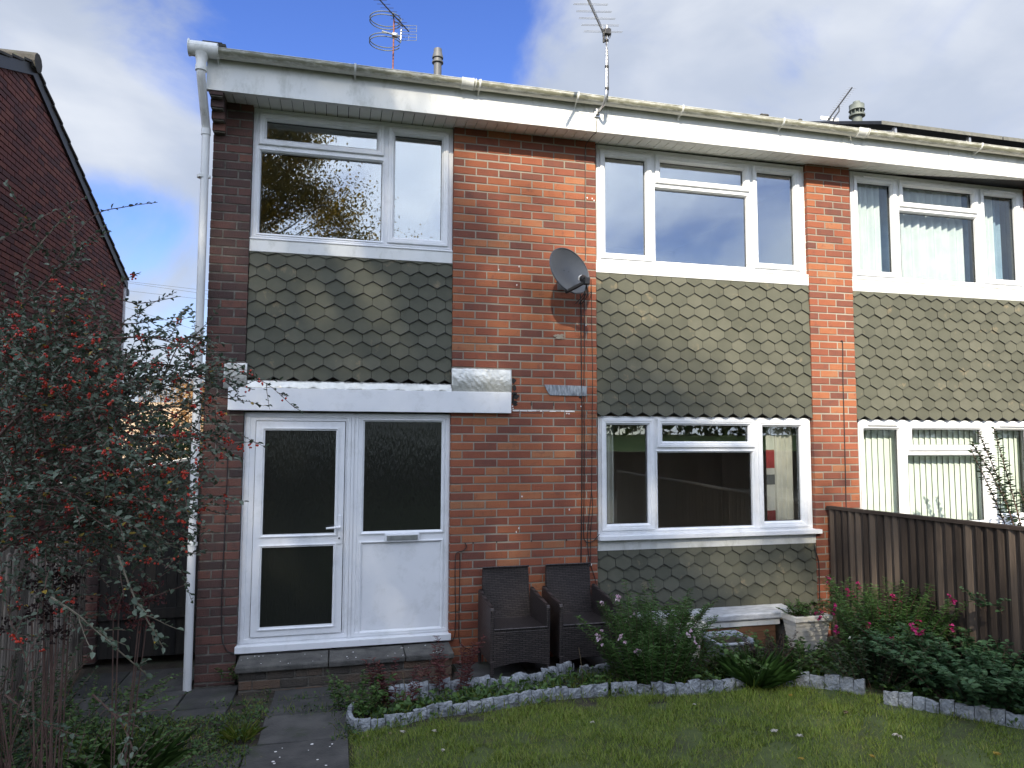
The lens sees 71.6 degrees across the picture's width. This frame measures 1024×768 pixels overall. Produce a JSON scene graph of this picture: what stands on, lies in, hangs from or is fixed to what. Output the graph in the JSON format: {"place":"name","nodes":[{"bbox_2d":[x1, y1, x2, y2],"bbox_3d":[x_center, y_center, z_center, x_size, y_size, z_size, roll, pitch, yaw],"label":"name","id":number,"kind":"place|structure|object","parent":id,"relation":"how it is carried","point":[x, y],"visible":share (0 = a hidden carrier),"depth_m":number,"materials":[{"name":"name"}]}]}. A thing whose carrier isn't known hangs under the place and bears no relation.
{"place":"outdoors","nodes":[
{"label":"outdoors","id":0,"kind":"place"},
{"bbox_2d":[36,644,814,767],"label":"path","id":1,"kind":"structure","parent":0,"point":[288,737],"depth_m":5.31,"materials":[{"name":"grey concrete"}]},
{"bbox_2d":[64,721,197,767],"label":"grass clump","id":2,"kind":"object","parent":1,"relation":"on","point":[169,756],"visible":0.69,"depth_m":4.11,"materials":[{"name":"green plant"}]},
{"bbox_2d":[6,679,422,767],"bbox_3d":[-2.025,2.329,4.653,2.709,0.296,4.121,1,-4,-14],"label":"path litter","id":3,"kind":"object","parent":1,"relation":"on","point":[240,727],"visible":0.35,"depth_m":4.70,"materials":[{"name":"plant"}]},
{"bbox_2d":[214,662,238,681],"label":"wall weed","id":4,"kind":"object","parent":1,"relation":"on","point":[234,676],"depth_m":5.97,"materials":[{"name":"green plant"}]},
{"bbox_2d":[247,647,441,765],"bbox_3d":[-1.133,2.268,4.849,1.684,0.068,2.878,1,-4,-14],"label":"lichen","id":5,"kind":"object","parent":1,"relation":"on","point":[312,743],"visible":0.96,"depth_m":4.47,"materials":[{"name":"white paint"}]},
{"bbox_2d":[478,565,549,677],"bbox_3d":[0.004,2.091,6.302,0.524,0.851,0.597,1,-4,-14],"label":"rattan armchair","id":6,"kind":"object","parent":1,"relation":"on","point":[513,621],"visible":0.93,"depth_m":6.24,"materials":[{"name":"brown wicker"}]},
{"bbox_2d":[542,562,615,663],"bbox_3d":[0.594,2.105,6.457,0.524,0.851,0.597,1,-4,-14],"label":"rattan armchair","id":7,"kind":"object","parent":1,"relation":"on","point":[569,591],"visible":0.65,"depth_m":6.48,"materials":[{"name":"brown wicker"}]},
{"bbox_2d":[661,616,705,659],"bbox_3d":[1.587,2.359,6.563,0.340,0.340,0.245,1,-4,-14],"label":"planter trough","id":8,"kind":"object","parent":1,"relation":"on","point":[693,630],"visible":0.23,"depth_m":6.50,"materials":[{"name":"stone"}]},
{"bbox_2d":[654,596,719,620],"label":"trough plant","id":9,"kind":"object","parent":8,"relation":"on","point":[667,610],"visible":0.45,"depth_m":6.56,"materials":[{"name":"green plant"}]},
{"bbox_2d":[635,604,794,645],"bbox_3d":[2.012,2.410,6.926,1.620,0.386,0.290,1,-4,-14],"label":"slab bench","id":10,"kind":"object","parent":1,"relation":"on","point":[749,615],"visible":0.28,"depth_m":6.91,"materials":[{"name":"concrete"}]},
{"bbox_2d":[701,624,775,650],"bbox_3d":[2.195,2.473,6.970,0.760,0.217,0.195,1,-4,-14],"label":"timber box","id":11,"kind":"object","parent":1,"relation":"on","point":[759,630],"visible":0.32,"depth_m":6.92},
{"bbox_2d":[780,611,832,650],"bbox_3d":[2.852,2.392,6.875,0.415,0.330,0.245,1,-4,-14],"label":"planter trough","id":12,"kind":"object","parent":1,"relation":"on","point":[813,630],"visible":0.69,"depth_m":6.79,"materials":[{"name":"stone"}]},
{"bbox_2d":[776,598,831,616],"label":"trough plant","id":13,"kind":"object","parent":12,"relation":"in","point":[800,609],"visible":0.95,"depth_m":6.89,"materials":[{"name":"green plant"}]},
{"bbox_2d":[4,555,909,767],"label":"ground","id":14,"kind":"structure","parent":0,"point":[155,662],"depth_m":5.51,"materials":[{"name":"soil"}]},
{"bbox_2d":[0,532,86,729],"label":"slatted fence","id":15,"kind":"object","parent":14,"relation":"on","point":[6,642],"visible":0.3,"depth_m":5.33,"materials":[{"name":"brown wood"}]},
{"bbox_2d":[0,590,92,767],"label":"dead hydrangea","id":16,"kind":"object","parent":14,"relation":"on","point":[58,629],"visible":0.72,"depth_m":2.57,"materials":[{"name":"brown plant"}]},
{"bbox_2d":[0,634,97,767],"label":"leafy weed","id":17,"kind":"object","parent":14,"relation":"on","point":[19,764],"visible":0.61,"depth_m":4.45,"materials":[{"name":"green plant"}]},
{"bbox_2d":[17,559,97,767],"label":"dead hydrangea","id":18,"kind":"object","parent":14,"relation":"on","point":[68,581],"visible":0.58,"depth_m":2.68,"materials":[{"name":"brown plant"}]},
{"bbox_2d":[0,48,128,582],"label":"gabled house","id":19,"kind":"structure","parent":14,"relation":"on","point":[42,171],"depth_m":10.04,"materials":[{"name":"brick"}]},
{"bbox_2d":[77,505,101,664],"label":"gate pillar","id":20,"kind":"structure","parent":14,"relation":"on","point":[90,604],"depth_m":6.55,"materials":[{"name":"brick"}]},
{"bbox_2d":[96,474,200,659],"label":"side gate","id":21,"kind":"structure","parent":20,"relation":"attached to","point":[172,611],"depth_m":6.70,"materials":[{"name":"brown wood"}]},
{"bbox_2d":[1,665,192,740],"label":"leafy weed","id":22,"kind":"object","parent":14,"relation":"on","point":[73,718],"visible":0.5,"depth_m":5.07,"materials":[{"name":"green plant"}]},
{"bbox_2d":[0,697,220,767],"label":"leafy weed","id":23,"kind":"object","parent":14,"relation":"on","point":[90,763],"visible":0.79,"depth_m":4.08,"materials":[{"name":"green plant"}]},
{"bbox_2d":[57,456,201,502],"bbox_3d":[-3.916,1.716,8.056,1.425,1.938,2.700,1,-4,-14],"label":"lean to","id":24,"kind":"object","parent":14,"relation":"on","point":[185,459],"visible":0.04,"depth_m":6.96,"materials":[{"name":"metal"}]},
{"bbox_2d":[94,574,166,767],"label":"dead hydrangea","id":25,"kind":"object","parent":14,"relation":"on","point":[144,589],"visible":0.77,"depth_m":2.88,"materials":[{"name":"red plant"}]},
{"bbox_2d":[0,180,303,767],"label":"cotoneaster","id":26,"kind":"object","parent":14,"relation":"on","point":[94,394],"visible":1,"depth_m":2.62,"materials":[{"name":"green plant"}]},
{"bbox_2d":[120,402,203,465],"bbox_3d":[-16.241,2.995,29.433,13.600,4.507,8.800,1,-4,-14],"label":"bungalow","id":27,"kind":"object","parent":14,"relation":"on","point":[172,423],"depth_m":28.60,"materials":[{"name":"beige brick"}]},
{"bbox_2d":[130,413,203,465],"bbox_3d":[-6.370,1.929,14.927,3.146,2.823,1.432,1,-4,-14],"label":"green hedge","id":28,"kind":"object","parent":14,"relation":"on","point":[173,440],"visible":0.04,"depth_m":14.63,"materials":[{"name":"green plant"}]},
{"bbox_2d":[0,682,369,767],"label":"path weeds","id":29,"kind":"object","parent":14,"relation":"on","point":[240,720],"visible":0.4,"depth_m":4.79,"materials":[{"name":"green plant"}]},
{"bbox_2d":[170,376,204,458],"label":"beech hedge","id":30,"kind":"object","parent":14,"relation":"on","point":[186,417],"visible":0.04,"depth_m":20.41,"materials":[{"name":"orange plant"}]},
{"bbox_2d":[138,376,204,406],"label":"hedge shoots","id":31,"kind":"object","parent":30,"relation":"attached to","point":[161,396],"visible":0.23,"depth_m":20.46,"materials":[{"name":"plant"}]},
{"bbox_2d":[215,717,267,742],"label":"grass clump","id":32,"kind":"object","parent":14,"relation":"on","point":[249,732],"visible":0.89,"depth_m":4.64,"materials":[{"name":"green plant"}]},
{"bbox_2d":[235,642,453,695],"bbox_3d":[-1.419,2.466,6.134,1.807,0.272,0.302,1,-4,-14],"label":"doorstep","id":33,"kind":"object","parent":14,"relation":"on","point":[291,671],"visible":0.84,"depth_m":6.02,"materials":[{"name":"concrete"}]},
{"bbox_2d":[324,668,396,716],"bbox_3d":[-1.093,2.240,5.112,0.527,0.297,0.374,1,-4,-7],"label":"leafy weed","id":34,"kind":"object","parent":14,"relation":"on","point":[375,694],"visible":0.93,"depth_m":5.13,"materials":[{"name":"green plant"}]},
{"bbox_2d":[361,657,435,708],"bbox_3d":[-0.847,2.201,5.241,0.539,0.392,0.306,1,-4,-14],"label":"red weed","id":35,"kind":"object","parent":14,"relation":"on","point":[384,684],"visible":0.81,"depth_m":5.21,"materials":[{"name":"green plant"}]},
{"bbox_2d":[418,634,486,691],"bbox_3d":[-0.454,2.205,5.556,0.528,0.457,0.338,0,-4,6],"label":"red weed","id":36,"kind":"object","parent":14,"relation":"on","point":[466,670],"visible":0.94,"depth_m":5.51,"materials":[{"name":"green plant"}]},
{"bbox_2d":[346,682,607,731],"bbox_3d":[-0.189,2.348,5.154,1.985,0.132,0.384,1,-4,-14],"label":"garden edging","id":37,"kind":"object","parent":14,"relation":"on","point":[592,690],"visible":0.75,"depth_m":5.15,"materials":[{"name":"grey stone"}]},
{"bbox_2d":[389,661,573,704],"bbox_3d":[-0.187,2.394,5.659,1.587,0.183,0.238,2,-5,-22],"label":"garden edging","id":38,"kind":"object","parent":14,"relation":"on","point":[564,666],"visible":0.52,"depth_m":5.60,"materials":[{"name":"grey stone"}]},
{"bbox_2d":[183,38,859,691],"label":"terraced house","id":39,"kind":"structure","parent":14,"relation":"on","point":[471,392],"depth_m":6.89,"materials":[{"name":"red brick"}]},
{"bbox_2d":[250,421,344,637],"bbox_3d":[-1.891,1.268,6.295,0.765,1.869,0.128,1,-4,-14],"label":"door","id":40,"kind":"structure","parent":39,"relation":"in","point":[297,552],"depth_m":6.31,"materials":[{"name":"white plastic"}]},
{"bbox_2d":[249,108,452,263],"bbox_3d":[-1.470,-1.837,6.671,1.841,1.337,0.108,1,-4,-14],"label":"window","id":41,"kind":"structure","parent":39,"relation":"in","point":[389,247],"depth_m":6.66,"materials":[{"name":"white plastic"}]},
{"bbox_2d":[369,0,416,68],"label":"television aerial","id":42,"kind":"object","parent":39,"relation":"on","point":[394,35],"visible":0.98,"depth_m":10.88,"materials":[{"name":"grey metal"}]},
{"bbox_2d":[549,248,590,304],"bbox_3d":[0.572,-1.020,6.821,0.372,0.554,0.628,0,-4,8],"label":"satellite dish","id":43,"kind":"object","parent":39,"relation":"attached to","point":[569,270],"visible":1,"depth_m":6.77,"materials":[{"name":"grey metal"}]},
{"bbox_2d":[573,0,622,117],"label":"television aerial","id":44,"kind":"object","parent":39,"relation":"attached to","point":[606,32],"visible":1,"depth_m":6.76,"materials":[{"name":"metal"}]},
{"bbox_2d":[595,144,808,285],"bbox_3d":[2.041,-1.763,7.538,2.479,1.340,0.110,1,-4,-14],"label":"window","id":45,"kind":"structure","parent":39,"relation":"in","point":[646,264],"depth_m":7.51,"materials":[{"name":"white plastic"}]},
{"bbox_2d":[597,416,822,550],"bbox_3d":[2.028,1.006,7.355,2.493,1.320,0.291,1,-4,-14],"label":"window","id":46,"kind":"structure","parent":39,"relation":"in","point":[780,527],"depth_m":7.34,"materials":[{"name":"white plastic"}]},
{"bbox_2d":[579,662,620,677],"bbox_3d":[0.790,2.447,6.051,0.476,0.151,0.068,2,-5,-21],"label":"garden edging","id":47,"kind":"object","parent":14,"relation":"on","point":[585,667],"visible":0.33,"depth_m":6.00,"materials":[{"name":"grey stone"}]},
{"bbox_2d":[352,651,849,722],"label":"bed grass","id":48,"kind":"structure","parent":14,"relation":"on","point":[501,694],"depth_m":5.53,"materials":[{"name":"green plant"}]},
{"bbox_2d":[573,578,738,684],"bbox_3d":[1.155,2.050,5.806,1.354,0.794,0.937,1,-4,-14],"label":"penstemon","id":49,"kind":"object","parent":14,"relation":"on","point":[645,651],"visible":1,"depth_m":5.69,"materials":[{"name":"green plant"}]},
{"bbox_2d":[611,678,745,696],"bbox_3d":[1.317,2.373,5.538,1.099,0.149,0.111,1,-4,-8],"label":"garden edging","id":50,"kind":"object","parent":14,"relation":"on","point":[696,685],"visible":0.81,"depth_m":5.50,"materials":[{"name":"grey stone"}]},
{"bbox_2d":[346,679,1022,732],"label":"edge grass","id":51,"kind":"structure","parent":14,"relation":"on","point":[542,700],"depth_m":5.26,"materials":[{"name":"green plant"}]},
{"bbox_2d":[346,644,1023,718],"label":"bed weeds","id":52,"kind":"object","parent":14,"relation":"on","point":[454,695],"visible":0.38,"depth_m":5.47,"materials":[{"name":"green plant"}]},
{"bbox_2d":[349,647,1020,718],"bbox_3d":[1.393,2.299,5.012,4.938,0.231,2.501,1,-4,-14],"label":"bed clover","id":53,"kind":"object","parent":14,"relation":"on","point":[538,685],"visible":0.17,"depth_m":5.50,"materials":[{"name":"green plant"}]},
{"bbox_2d":[701,630,754,655],"bbox_3d":[1.957,2.405,6.438,0.400,0.222,0.400,1,-4,-14],"label":"plastic planter","id":54,"kind":"object","parent":14,"relation":"on","point":[732,642],"visible":0.41,"depth_m":6.42,"materials":[{"name":"plastic"}]},
{"bbox_2d":[711,627,749,641],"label":"pot weed","id":55,"kind":"object","parent":54,"relation":"on","point":[738,633],"visible":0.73,"depth_m":6.46,"materials":[{"name":"green plant"}]},
{"bbox_2d":[688,644,785,680],"bbox_3d":[1.821,2.328,5.862,0.915,0.253,0.667,1,-4,-14],"label":"mallow weed","id":56,"kind":"object","parent":14,"relation":"on","point":[716,664],"visible":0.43,"depth_m":5.91,"materials":[{"name":"green plant"}]},
{"bbox_2d":[715,643,804,689],"bbox_3d":[1.982,2.287,5.742,0.731,0.294,0.716,1,-4,-14],"label":"grass clump","id":57,"kind":"object","parent":14,"relation":"on","point":[777,673],"visible":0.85,"depth_m":5.61,"materials":[{"name":"green plant"}]},
{"bbox_2d":[735,630,798,662],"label":"dried plant","id":58,"kind":"object","parent":14,"relation":"on","point":[770,643],"visible":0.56,"depth_m":6.03,"materials":[{"name":"plant"}]},
{"bbox_2d":[704,629,847,677],"bbox_3d":[2.266,2.302,6.018,1.227,0.331,0.867,4,-6,-44],"label":"mallow weed","id":59,"kind":"object","parent":14,"relation":"on","point":[820,657],"visible":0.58,"depth_m":5.95,"materials":[{"name":"green plant"}]},
{"bbox_2d":[778,671,864,694],"bbox_3d":[2.404,2.365,5.617,0.705,0.183,0.082,-2,-5,29],"label":"garden edging","id":60,"kind":"object","parent":14,"relation":"on","point":[856,686],"visible":0.71,"depth_m":5.56,"materials":[{"name":"grey stone"}]},
{"bbox_2d":[662,100,1023,525],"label":"terraced house","id":61,"kind":"structure","parent":14,"relation":"on","point":[937,230],"depth_m":8.16,"materials":[{"name":"green tile"}]},
{"bbox_2d":[820,87,855,120],"bbox_3d":[6.175,-5.017,13.411,0.763,1.278,0.071,1,-4,-14],"label":"television aerial","id":62,"kind":"object","parent":61,"relation":"attached to","point":[830,118],"visible":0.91,"depth_m":13.39,"materials":[{"name":"grey metal"}]},
{"bbox_2d":[849,171,1023,300],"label":"window","id":63,"kind":"structure","parent":61,"relation":"in","point":[932,228],"depth_m":8.34,"materials":[{"name":"white plastic"}]},
{"bbox_2d":[857,420,1023,525],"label":"window","id":64,"kind":"structure","parent":61,"relation":"in","point":[903,446],"depth_m":8.12,"materials":[{"name":"white plastic"}]},
{"bbox_2d":[814,574,971,678],"bbox_3d":[3.300,2.088,6.138,1.187,0.762,1.336,-1,-4,11],"label":"penstemon","id":65,"kind":"object","parent":14,"relation":"on","point":[845,614],"visible":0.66,"depth_m":6.10,"materials":[{"name":"green plant"}]},
{"bbox_2d":[826,506,1023,675],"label":"fence","id":66,"kind":"object","parent":14,"relation":"on","point":[946,556],"visible":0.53,"depth_m":6.12,"materials":[{"name":"brown wood"}]},
{"bbox_2d":[959,586,1010,612],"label":"ivy sprig","id":67,"kind":"object","parent":66,"relation":"attached to","point":[984,603],"visible":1,"depth_m":5.58,"materials":[{"name":"green plant"}]},
{"bbox_2d":[965,427,1023,525],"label":"neighbour shrub","id":68,"kind":"object","parent":14,"relation":"on","point":[1007,504],"visible":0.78,"depth_m":6.99,"materials":[{"name":"green plant"}]},
{"bbox_2d":[0,0,1023,402],"label":"sky","id":69,"kind":"structure","parent":0,"point":[120,76],"materials":[{"name":"blue"}]},
{"bbox_2d":[348,682,1023,767],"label":"lawn","id":70,"kind":"structure","parent":0,"point":[957,735],"depth_m":4.49,"materials":[{"name":"green plant"}]},
{"bbox_2d":[809,623,936,690],"bbox_3d":[2.882,2.198,5.623,0.919,0.424,0.883,-3,-5,33],"label":"shrubby weed","id":71,"kind":"object","parent":70,"relation":"on","point":[889,669],"visible":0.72,"depth_m":5.60,"materials":[{"name":"green plant"}]},
{"bbox_2d":[849,613,1023,714],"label":"nettle patch","id":72,"kind":"object","parent":70,"relation":"on","point":[986,675],"visible":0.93,"depth_m":5.29,"materials":[{"name":"green plant"}]},
{"bbox_2d":[883,690,1023,728],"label":"garden edging","id":73,"kind":"object","parent":70,"relation":"on","point":[909,699],"visible":0.87,"depth_m":4.94,"materials":[{"name":"grey stone"}]}
]}

